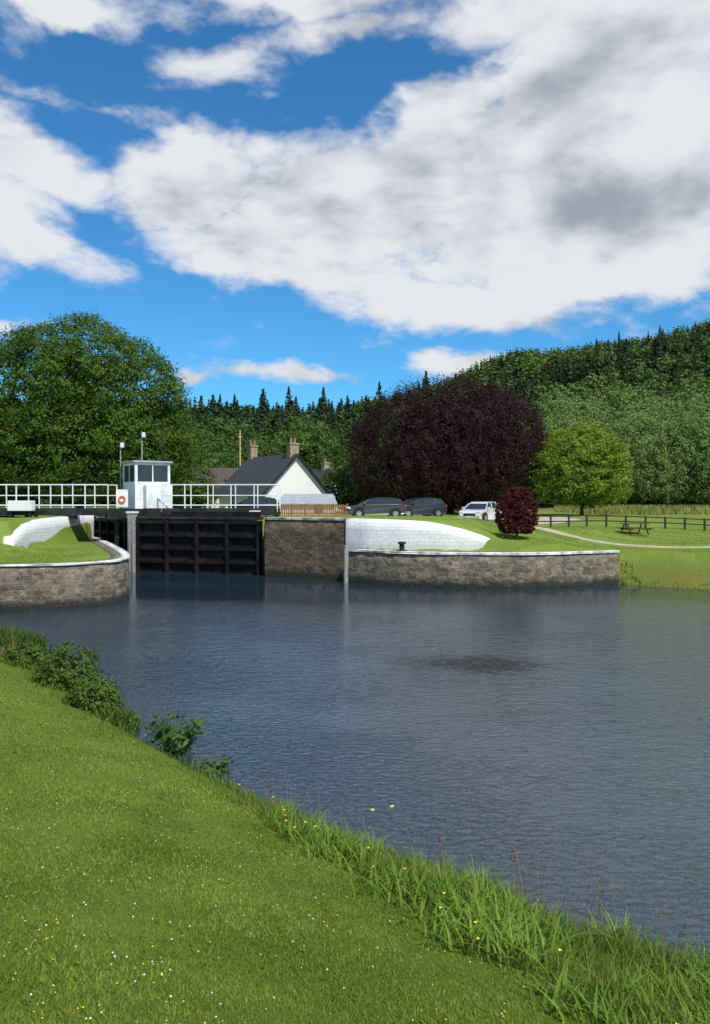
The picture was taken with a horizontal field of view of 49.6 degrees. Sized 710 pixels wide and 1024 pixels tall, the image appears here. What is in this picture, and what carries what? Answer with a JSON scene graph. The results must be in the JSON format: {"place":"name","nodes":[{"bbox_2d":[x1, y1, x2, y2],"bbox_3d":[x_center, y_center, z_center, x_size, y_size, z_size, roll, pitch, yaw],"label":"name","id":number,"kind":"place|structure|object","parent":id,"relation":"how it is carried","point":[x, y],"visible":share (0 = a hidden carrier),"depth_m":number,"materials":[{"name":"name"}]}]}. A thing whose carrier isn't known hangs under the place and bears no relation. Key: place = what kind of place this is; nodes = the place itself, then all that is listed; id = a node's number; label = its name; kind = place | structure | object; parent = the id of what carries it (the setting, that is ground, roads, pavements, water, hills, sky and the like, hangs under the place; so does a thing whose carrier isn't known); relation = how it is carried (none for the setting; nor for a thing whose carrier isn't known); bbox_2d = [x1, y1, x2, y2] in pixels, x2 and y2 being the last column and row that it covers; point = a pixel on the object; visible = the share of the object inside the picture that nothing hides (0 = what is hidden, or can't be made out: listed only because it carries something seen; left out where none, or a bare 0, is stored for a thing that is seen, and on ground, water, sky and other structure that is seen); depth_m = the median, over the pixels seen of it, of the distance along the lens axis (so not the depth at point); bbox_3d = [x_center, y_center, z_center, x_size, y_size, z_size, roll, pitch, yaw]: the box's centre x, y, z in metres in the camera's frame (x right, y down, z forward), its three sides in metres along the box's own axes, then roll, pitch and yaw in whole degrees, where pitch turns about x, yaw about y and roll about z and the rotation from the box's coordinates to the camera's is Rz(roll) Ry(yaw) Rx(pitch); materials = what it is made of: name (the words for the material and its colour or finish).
{"place":"outdoors","nodes":[
{"label":"outdoors","id":0,"kind":"place"},
{"bbox_2d":[0,571,709,973],"bbox_3d":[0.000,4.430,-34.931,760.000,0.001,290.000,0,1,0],"label":"water","id":1,"kind":"structure","parent":0,"point":[570,721],"depth_m":14.07,"materials":[{"name":"blue liquid"}]},
{"bbox_2d":[126,511,138,571],"bbox_3d":[-11.822,2.219,40.785,0.500,4.510,0.455,0,1,15],"label":"gate post","id":2,"kind":"object","parent":1,"relation":"in","point":[131,532],"visible":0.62,"depth_m":40.60,"materials":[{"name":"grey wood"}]},
{"bbox_2d":[136,516,262,574],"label":"lock gate","id":3,"kind":"structure","parent":2,"relation":"attached to","point":[220,545],"depth_m":39.96,"materials":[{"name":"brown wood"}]},
{"bbox_2d":[171,510,260,516],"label":"balance beam","id":4,"kind":"structure","parent":3,"relation":"on","point":[254,513],"depth_m":39.78,"materials":[{"name":"black wood"}]},
{"bbox_2d":[161,484,280,519],"bbox_3d":[-7.325,-0.555,42.297,6.305,1.928,1.640,0,1,0],"label":"footbridge","id":5,"kind":"object","parent":3,"relation":"on","point":[275,512],"visible":0.7,"depth_m":41.49,"materials":[{"name":"white metal"}]},
{"bbox_2d":[344,545,347,582],"bbox_3d":[-0.420,2.803,35.401,0.220,2.520,0.220,0,1,0],"label":"fender post","id":6,"kind":"object","parent":1,"relation":"in","point":[345,563],"visible":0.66,"depth_m":35.31,"materials":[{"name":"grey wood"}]},
{"bbox_2d":[0,657,709,1023],"bbox_3d":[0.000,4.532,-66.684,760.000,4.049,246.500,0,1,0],"label":"lawn","id":7,"kind":"structure","parent":0,"point":[18,675],"depth_m":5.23,"materials":[{"name":"plant"}]},
{"bbox_2d":[0,640,52,668],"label":"bank bush","id":8,"kind":"object","parent":7,"relation":"on","point":[23,655],"visible":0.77,"depth_m":16.43,"materials":[{"name":"green plant"}]},
{"bbox_2d":[0,620,52,651],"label":"grass tussock","id":9,"kind":"object","parent":7,"relation":"on","point":[6,635],"depth_m":19.06,"materials":[{"name":"green plant"}]},
{"bbox_2d":[26,640,103,693],"bbox_3d":[-5.596,3.134,14.883,1.394,1.316,1.223,0,1,0],"label":"bank bush","id":10,"kind":"object","parent":7,"relation":"on","point":[56,674],"visible":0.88,"depth_m":14.72,"materials":[{"name":"green plant"}]},
{"bbox_2d":[61,674,125,712],"bbox_3d":[-4.583,3.324,13.435,1.120,0.954,0.994,0,1,0],"label":"bank bush","id":11,"kind":"object","parent":7,"relation":"on","point":[92,696],"visible":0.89,"depth_m":13.20,"materials":[{"name":"green plant"}]},
{"bbox_2d":[79,702,141,732],"bbox_3d":[-4.161,3.413,12.924,1.316,0.460,1.260,0,1,0],"label":"grass tussock","id":12,"kind":"object","parent":7,"relation":"on","point":[126,718],"depth_m":12.90,"materials":[{"name":"green plant"}]},
{"bbox_2d":[132,707,209,753],"bbox_3d":[-2.747,3.415,11.817,1.202,0.862,1.057,1,1,34],"label":"dock plant","id":13,"kind":"object","parent":7,"relation":"on","point":[170,740],"visible":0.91,"depth_m":11.67,"materials":[{"name":"green plant"}]},
{"bbox_2d":[194,753,234,777],"bbox_3d":[-2.004,3.626,10.839,0.556,0.388,0.774,1,1,32],"label":"dock plant","id":14,"kind":"object","parent":7,"relation":"on","point":[219,767],"visible":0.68,"depth_m":10.79,"materials":[{"name":"green plant"}]},
{"bbox_2d":[5,720,547,1023],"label":"clover flowers","id":15,"kind":"object","parent":7,"relation":"on","point":[170,922],"visible":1,"depth_m":4.55,"materials":[{"name":"white plant"}]},
{"bbox_2d":[3,744,567,1023],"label":"buttercup flowers","id":16,"kind":"object","parent":7,"relation":"on","point":[152,945],"visible":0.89,"depth_m":4.24,"materials":[{"name":"yellow plant"}]},
{"bbox_2d":[0,651,709,1023],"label":"tall grass","id":17,"kind":"structure","parent":7,"relation":"on","point":[590,965],"depth_m":5.83,"materials":[{"name":"green plant"}]},
{"bbox_2d":[246,761,709,982],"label":"seed grass","id":18,"kind":"structure","parent":7,"relation":"on","point":[518,882],"depth_m":6.75,"materials":[{"name":"green plant"}]},
{"bbox_2d":[252,796,709,1023],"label":"sedge","id":19,"kind":"object","parent":7,"relation":"on","point":[497,922],"visible":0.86,"depth_m":5.79,"materials":[{"name":"green plant"}]},
{"bbox_2d":[0,338,709,588],"bbox_3d":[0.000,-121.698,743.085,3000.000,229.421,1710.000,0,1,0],"label":"ground","id":20,"kind":"structure","parent":0,"point":[72,538],"depth_m":36.72,"materials":[{"name":"green plant"}]},
{"bbox_2d":[7,501,34,516],"bbox_3d":[-17.900,-0.161,41.203,1.300,0.895,0.500,0,1,0],"label":"control box","id":21,"kind":"object","parent":20,"relation":"on","point":[13,506],"visible":0.97,"depth_m":40.95,"materials":[{"name":"white paint"}]},
{"bbox_2d":[3,515,94,547],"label":"wing wall","id":22,"kind":"structure","parent":20,"relation":"on","point":[26,534],"depth_m":37.59,"materials":[{"name":"paint"}]},
{"bbox_2d":[0,484,117,519],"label":"footbridge","id":23,"kind":"object","parent":20,"relation":"on","point":[73,511],"visible":0.82,"depth_m":41.49,"materials":[{"name":"white metal"}]},
{"bbox_2d":[0,537,129,610],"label":"canal wall","id":24,"kind":"structure","parent":20,"relation":"on","point":[53,585],"depth_m":27.19,"materials":[{"name":"stone"}]},
{"bbox_2d":[94,515,126,550],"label":"lock gate","id":25,"kind":"structure","parent":24,"relation":"attached to","point":[104,529],"depth_m":43.78,"materials":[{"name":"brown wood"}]},
{"bbox_2d":[0,307,206,507],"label":"sycamore tree","id":26,"kind":"object","parent":20,"relation":"on","point":[38,448],"visible":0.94,"depth_m":64.14,"materials":[{"name":"green plant"}]},
{"bbox_2d":[107,508,167,546],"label":"cabin platform","id":27,"kind":"structure","parent":20,"relation":"on","point":[117,515],"depth_m":41.31,"materials":[{"name":"black metal"}]},
{"bbox_2d":[116,490,127,506],"bbox_3d":[-12.555,-0.736,41.378,0.620,0.950,0.130,0,1,-8],"label":"lifebuoy","id":28,"kind":"object","parent":27,"relation":"on","point":[121,498],"visible":1,"depth_m":41.39,"materials":[{"name":"white paint"}]},
{"bbox_2d":[120,460,172,508],"bbox_3d":[-11.605,-1.513,42.969,2.260,2.620,2.545,-1,1,-35],"label":"control cabin","id":29,"kind":"object","parent":27,"relation":"on","point":[143,481],"visible":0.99,"depth_m":42.15,"materials":[{"name":"white paint"}]},
{"bbox_2d":[124,465,133,482],"bbox_3d":[-12.504,-2.086,42.521,0.080,0.978,1.666,-1,1,-35],"label":"window","id":30,"kind":"structure","parent":29,"relation":"in","point":[128,470],"depth_m":42.51,"materials":[{"name":"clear glass"}]},
{"bbox_2d":[138,465,167,482],"bbox_3d":[-11.144,-2.083,42.324,1.716,0.978,0.080,-1,1,-35],"label":"window","id":31,"kind":"structure","parent":29,"relation":"in","point":[146,473],"depth_m":42.30,"materials":[{"name":"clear glass"}]},
{"bbox_2d":[156,414,218,460],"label":"woodland tree","id":32,"kind":"object","parent":20,"relation":"on","point":[200,425],"visible":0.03,"depth_m":125.86,"materials":[{"name":"green plant"}]},
{"bbox_2d":[170,463,219,507],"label":"shrub","id":33,"kind":"object","parent":20,"relation":"on","point":[196,500],"visible":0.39,"depth_m":82.55,"materials":[{"name":"green plant"}]},
{"bbox_2d":[191,395,214,431],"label":"conifer tree","id":34,"kind":"object","parent":20,"relation":"on","point":[200,408],"visible":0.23,"depth_m":171.84,"materials":[{"name":"green plant"}]},
{"bbox_2d":[172,468,237,507],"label":"cottage","id":35,"kind":"structure","parent":20,"relation":"on","point":[223,475],"depth_m":86.44,"materials":[{"name":"white paint"}]},
{"bbox_2d":[178,435,242,467],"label":"garden tree","id":36,"kind":"object","parent":20,"relation":"on","point":[209,462],"visible":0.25,"depth_m":93.52,"materials":[{"name":"green plant"}]},
{"bbox_2d":[202,394,222,433],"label":"conifer tree","id":37,"kind":"object","parent":20,"relation":"on","point":[214,411],"visible":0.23,"depth_m":172.45,"materials":[{"name":"green plant"}]},
{"bbox_2d":[190,434,246,467],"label":"woodland tree","id":38,"kind":"object","parent":20,"relation":"on","point":[215,451],"visible":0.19,"depth_m":114.64,"materials":[{"name":"green plant"}]},
{"bbox_2d":[196,413,253,467],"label":"woodland tree","id":39,"kind":"object","parent":20,"relation":"on","point":[231,425],"visible":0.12,"depth_m":125.49,"materials":[{"name":"green plant"}]},
{"bbox_2d":[211,427,261,464],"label":"woodland tree","id":40,"kind":"object","parent":20,"relation":"on","point":[244,440],"visible":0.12,"depth_m":127.17,"materials":[{"name":"green plant"}]},
{"bbox_2d":[225,431,280,466],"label":"woodland tree","id":41,"kind":"object","parent":20,"relation":"on","point":[259,452],"visible":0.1,"depth_m":114.88,"materials":[{"name":"green plant"}]},
{"bbox_2d":[250,389,270,440],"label":"conifer tree","id":42,"kind":"object","parent":20,"relation":"on","point":[259,411],"visible":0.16,"depth_m":176.41,"materials":[{"name":"green plant"}]},
{"bbox_2d":[259,394,269,438],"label":"conifer tree","id":43,"kind":"object","parent":20,"relation":"on","point":[263,414],"visible":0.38,"depth_m":172.16,"materials":[{"name":"green plant"}]},
{"bbox_2d":[244,433,286,455],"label":"woodland tree","id":44,"kind":"object","parent":20,"relation":"on","point":[272,439],"visible":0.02,"depth_m":126.56,"materials":[{"name":"green plant"}]},
{"bbox_2d":[214,438,330,507],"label":"cottage","id":45,"kind":"structure","parent":20,"relation":"on","point":[290,472],"depth_m":74.65,"materials":[{"name":"stone"}]},
{"bbox_2d":[272,404,282,454],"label":"conifer tree","id":46,"kind":"object","parent":20,"relation":"on","point":[278,420],"visible":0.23,"depth_m":157.28,"materials":[{"name":"green plant"}]},
{"bbox_2d":[280,386,293,436],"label":"conifer tree","id":47,"kind":"object","parent":20,"relation":"on","point":[288,407],"visible":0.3,"depth_m":175.24,"materials":[{"name":"green plant"}]},
{"bbox_2d":[260,410,324,453],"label":"woodland tree","id":48,"kind":"object","parent":20,"relation":"on","point":[272,418],"visible":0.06,"depth_m":158.31,"materials":[{"name":"green plant"}]},
{"bbox_2d":[289,396,302,434],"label":"conifer tree","id":49,"kind":"object","parent":20,"relation":"on","point":[296,413],"visible":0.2,"depth_m":170.97,"materials":[{"name":"green plant"}]},
{"bbox_2d":[271,415,335,453],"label":"woodland tree","id":50,"kind":"object","parent":20,"relation":"on","point":[303,435],"visible":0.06,"depth_m":145.10,"materials":[{"name":"green plant"}]},
{"bbox_2d":[267,413,340,468],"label":"woodland tree","id":51,"kind":"object","parent":20,"relation":"on","point":[298,426],"visible":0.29,"depth_m":126.13,"materials":[{"name":"green plant"}]},
{"bbox_2d":[264,517,345,579],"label":"stone wall","id":52,"kind":"structure","parent":20,"relation":"on","point":[305,547],"depth_m":37.47,"materials":[{"name":"stone"}]},
{"bbox_2d":[278,494,337,514],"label":"outbuilding","id":53,"kind":"structure","parent":20,"relation":"on","point":[308,499],"depth_m":68.81,"materials":[{"name":"grey metal"}]},
{"bbox_2d":[280,504,347,515],"bbox_3d":[-3.350,-0.093,60.502,5.620,1.150,0.130,0,1,0],"label":"timber fence","id":54,"kind":"object","parent":20,"relation":"on","point":[311,510],"visible":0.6,"depth_m":60.44,"materials":[{"name":"brown wood"}]},
{"bbox_2d":[292,422,348,468],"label":"woodland tree","id":55,"kind":"object","parent":20,"relation":"on","point":[308,450],"visible":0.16,"depth_m":125.16,"materials":[{"name":"green plant"}]},
{"bbox_2d":[318,387,331,438],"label":"conifer tree","id":56,"kind":"object","parent":20,"relation":"on","point":[323,398],"visible":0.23,"depth_m":179.03,"materials":[{"name":"green plant"}]},
{"bbox_2d":[311,458,342,510],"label":"cottage","id":57,"kind":"structure","parent":20,"relation":"on","point":[319,473],"depth_m":92.19,"materials":[{"name":"stone"}]},
{"bbox_2d":[308,447,351,472],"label":"woodland tree","id":58,"kind":"object","parent":20,"relation":"on","point":[331,458],"visible":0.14,"depth_m":115.20,"materials":[{"name":"green plant"}]},
{"bbox_2d":[320,462,370,512],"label":"shrub","id":59,"kind":"object","parent":20,"relation":"on","point":[343,490],"visible":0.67,"depth_m":78.49,"materials":[{"name":"green plant"}]},
{"bbox_2d":[339,395,351,452],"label":"conifer tree","id":60,"kind":"object","parent":20,"relation":"on","point":[347,412],"visible":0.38,"depth_m":156.03,"materials":[{"name":"green plant"}]},
{"bbox_2d":[0,519,709,574],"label":"verge grass","id":61,"kind":"structure","parent":20,"relation":"on","point":[560,537],"depth_m":37.93,"materials":[{"name":"green plant"}]},
{"bbox_2d":[0,318,709,504],"bbox_3d":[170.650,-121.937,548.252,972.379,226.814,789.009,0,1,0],"label":"hill wood","id":62,"kind":"object","parent":20,"relation":"on","point":[694,371],"visible":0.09,"depth_m":361.00,"materials":[{"name":"green plant"}]},
{"bbox_2d":[330,432,390,496],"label":"woodland tree","id":63,"kind":"object","parent":20,"relation":"on","point":[341,457],"visible":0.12,"depth_m":114.47,"materials":[{"name":"green plant"}]},
{"bbox_2d":[339,395,407,453],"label":"woodland tree","id":64,"kind":"object","parent":20,"relation":"on","point":[357,413],"visible":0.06,"depth_m":152.54,"materials":[{"name":"green plant"}]},
{"bbox_2d":[346,518,489,554],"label":"wing wall","id":65,"kind":"structure","parent":20,"relation":"on","point":[385,534],"depth_m":35.32,"materials":[{"name":"paint"}]},
{"bbox_2d":[343,368,554,513],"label":"beech tree","id":66,"kind":"object","parent":20,"relation":"on","point":[451,453],"visible":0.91,"depth_m":69.75,"materials":[{"name":"purple plant"}]},
{"bbox_2d":[348,549,619,588],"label":"canal wall","id":67,"kind":"structure","parent":20,"relation":"on","point":[490,570],"depth_m":33.57,"materials":[{"name":"stone"}]},
{"bbox_2d":[494,486,539,537],"bbox_3d":[7.570,0.165,35.895,2.156,2.799,2.127,0,1,0],"label":"copper bush","id":68,"kind":"object","parent":20,"relation":"on","point":[515,519],"visible":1,"depth_m":35.44,"materials":[{"name":"red plant"}]},
{"bbox_2d":[454,517,579,523],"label":"car park","id":69,"kind":"structure","parent":20,"relation":"on","point":[555,519],"depth_m":59.20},
{"bbox_2d":[225,497,281,515],"bbox_3d":[-7.298,-0.318,55.003,4.009,1.544,2.160,0,1,-10],"label":"parked car","id":70,"kind":"object","parent":69,"relation":"on","point":[264,501],"visible":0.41,"depth_m":54.30,"materials":[{"name":"black paint"}]},
{"bbox_2d":[346,497,406,515],"bbox_3d":[1.557,-0.307,57.003,4.450,1.544,2.160,0,1,-6],"label":"parked car","id":71,"kind":"object","parent":69,"relation":"on","point":[386,506],"visible":0.94,"depth_m":56.22,"materials":[{"name":"grey paint"}]},
{"bbox_2d":[401,498,446,516],"bbox_3d":[4.782,-0.319,58.505,4.318,1.544,2.160,0,1,-25],"label":"parked car","id":72,"kind":"object","parent":69,"relation":"on","point":[428,506],"visible":0.59,"depth_m":57.97,"materials":[{"name":"blue paint"}]},
{"bbox_2d":[459,502,500,520],"bbox_3d":[9.180,0.011,56.012,2.160,1.544,4.230,1,1,32],"label":"parked car","id":73,"kind":"object","parent":69,"relation":"on","point":[480,510],"visible":0.72,"depth_m":54.87,"materials":[{"name":"white paint"}]},
{"bbox_2d":[508,439,555,503],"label":"woodland tree","id":74,"kind":"object","parent":20,"relation":"on","point":[528,480],"visible":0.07,"depth_m":114.62,"materials":[{"name":"green plant"}]},
{"bbox_2d":[517,418,566,507],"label":"willow tree","id":75,"kind":"object","parent":20,"relation":"on","point":[549,429],"visible":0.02,"depth_m":120.90,"materials":[{"name":"green plant"}]},
{"bbox_2d":[528,407,570,506],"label":"willow tree","id":76,"kind":"object","parent":20,"relation":"on","point":[553,419],"visible":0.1,"depth_m":135.22,"materials":[{"name":"green plant"}]},
{"bbox_2d":[531,393,576,499],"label":"willow tree","id":77,"kind":"object","parent":20,"relation":"on","point":[545,406],"visible":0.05,"depth_m":148.53,"materials":[{"name":"green plant"}]},
{"bbox_2d":[548,404,587,504],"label":"willow tree","id":78,"kind":"object","parent":20,"relation":"on","point":[576,414],"visible":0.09,"depth_m":134.82,"materials":[{"name":"green plant"}]},
{"bbox_2d":[550,414,590,503],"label":"willow tree","id":79,"kind":"object","parent":20,"relation":"on","point":[572,420],"visible":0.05,"depth_m":120.91,"materials":[{"name":"green plant"}]},
{"bbox_2d":[548,393,600,504],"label":"willow tree","id":80,"kind":"object","parent":20,"relation":"on","point":[575,403],"visible":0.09,"depth_m":148.14,"materials":[{"name":"green plant"}]},
{"bbox_2d":[526,421,635,514],"bbox_3d":[19.417,-3.623,66.098,9.495,8.502,7.945,0,1,0],"label":"maple tree","id":81,"kind":"object","parent":20,"relation":"on","point":[580,474],"visible":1,"depth_m":64.45,"materials":[{"name":"green plant"}]},
{"bbox_2d":[574,398,613,430],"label":"willow tree","id":82,"kind":"object","parent":20,"relation":"on","point":[595,406],"visible":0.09,"depth_m":147.91,"materials":[{"name":"green plant"}]},
{"bbox_2d":[579,406,613,435],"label":"willow tree","id":83,"kind":"object","parent":20,"relation":"on","point":[591,416],"visible":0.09,"depth_m":135.00,"materials":[{"name":"green plant"}]},
{"bbox_2d":[528,514,709,530],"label":"rail fence","id":84,"kind":"object","parent":20,"relation":"on","point":[704,524],"visible":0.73,"depth_m":52.83,"materials":[{"name":"brown wood"}]},
{"bbox_2d":[596,386,650,504],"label":"willow tree","id":85,"kind":"object","parent":20,"relation":"on","point":[608,405],"visible":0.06,"depth_m":147.98,"materials":[{"name":"green plant"}]},
{"bbox_2d":[605,418,644,504],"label":"willow tree","id":86,"kind":"object","parent":20,"relation":"on","point":[617,428],"visible":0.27,"depth_m":120.56,"materials":[{"name":"green plant"}]},
{"bbox_2d":[554,503,709,514],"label":"meadow grass","id":87,"kind":"structure","parent":20,"relation":"on","point":[655,509],"depth_m":73.76,"materials":[{"name":"green plant"}]},
{"bbox_2d":[608,405,658,504],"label":"willow tree","id":88,"kind":"object","parent":20,"relation":"on","point":[620,415],"visible":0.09,"depth_m":134.63,"materials":[{"name":"green plant"}]},
{"bbox_2d":[615,523,653,534],"bbox_3d":[17.300,1.060,47.524,1.656,0.740,1.619,0,1,-12],"label":"picnic table","id":89,"kind":"object","parent":20,"relation":"on","point":[631,528],"visible":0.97,"depth_m":47.26,"materials":[{"name":"brown wood"}]},
{"bbox_2d":[608,383,663,505],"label":"willow tree","id":90,"kind":"object","parent":20,"relation":"on","point":[645,396],"visible":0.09,"depth_m":147.61,"materials":[{"name":"green plant"}]},
{"bbox_2d":[616,406,667,504],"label":"willow tree","id":91,"kind":"object","parent":20,"relation":"on","point":[649,415],"visible":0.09,"depth_m":134.31,"materials":[{"name":"green plant"}]},
{"bbox_2d":[614,409,674,504],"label":"willow tree","id":92,"kind":"object","parent":20,"relation":"on","point":[641,479],"visible":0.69,"depth_m":119.98,"materials":[{"name":"green plant"}]},
{"bbox_2d":[640,391,682,504],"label":"willow tree","id":93,"kind":"object","parent":20,"relation":"on","point":[668,404],"visible":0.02,"depth_m":147.70,"materials":[{"name":"green plant"}]},
{"bbox_2d":[638,404,687,505],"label":"willow tree","id":94,"kind":"object","parent":20,"relation":"on","point":[663,420],"visible":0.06,"depth_m":133.71,"materials":[{"name":"green plant"}]},
{"bbox_2d":[619,555,709,588],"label":"bank reeds","id":95,"kind":"object","parent":20,"relation":"on","point":[626,563],"visible":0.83,"depth_m":34.74,"materials":[{"name":"green plant"}]},
{"bbox_2d":[643,421,698,504],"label":"willow tree","id":96,"kind":"object","parent":20,"relation":"on","point":[679,454],"visible":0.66,"depth_m":120.28,"materials":[{"name":"green plant"}]},
{"bbox_2d":[653,411,709,504],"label":"willow tree","id":97,"kind":"object","parent":20,"relation":"on","point":[688,426],"visible":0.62,"depth_m":120.33,"materials":[{"name":"green plant"}]},
{"bbox_2d":[661,381,709,504],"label":"willow tree","id":98,"kind":"object","parent":20,"relation":"on","point":[677,403],"visible":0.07,"depth_m":148.69,"materials":[{"name":"green plant"}]},
{"bbox_2d":[662,394,709,505],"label":"willow tree","id":99,"kind":"object","parent":20,"relation":"on","point":[688,406],"visible":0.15,"depth_m":134.62,"materials":[{"name":"green plant"}]},
{"bbox_2d":[676,400,709,504],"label":"willow tree","id":100,"kind":"object","parent":20,"relation":"on","point":[702,412],"visible":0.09,"depth_m":133.66,"materials":[{"name":"green plant"}]},
{"bbox_2d":[685,420,709,504],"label":"willow tree","id":101,"kind":"object","parent":20,"relation":"on","point":[702,477],"visible":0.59,"depth_m":120.14,"materials":[{"name":"green plant"}]},
{"bbox_2d":[0,0,709,411],"label":"sky","id":102,"kind":"structure","parent":0,"point":[344,198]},
{"bbox_2d":[533,526,709,547],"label":"path","id":103,"kind":"structure","parent":0,"point":[554,531],"depth_m":39.75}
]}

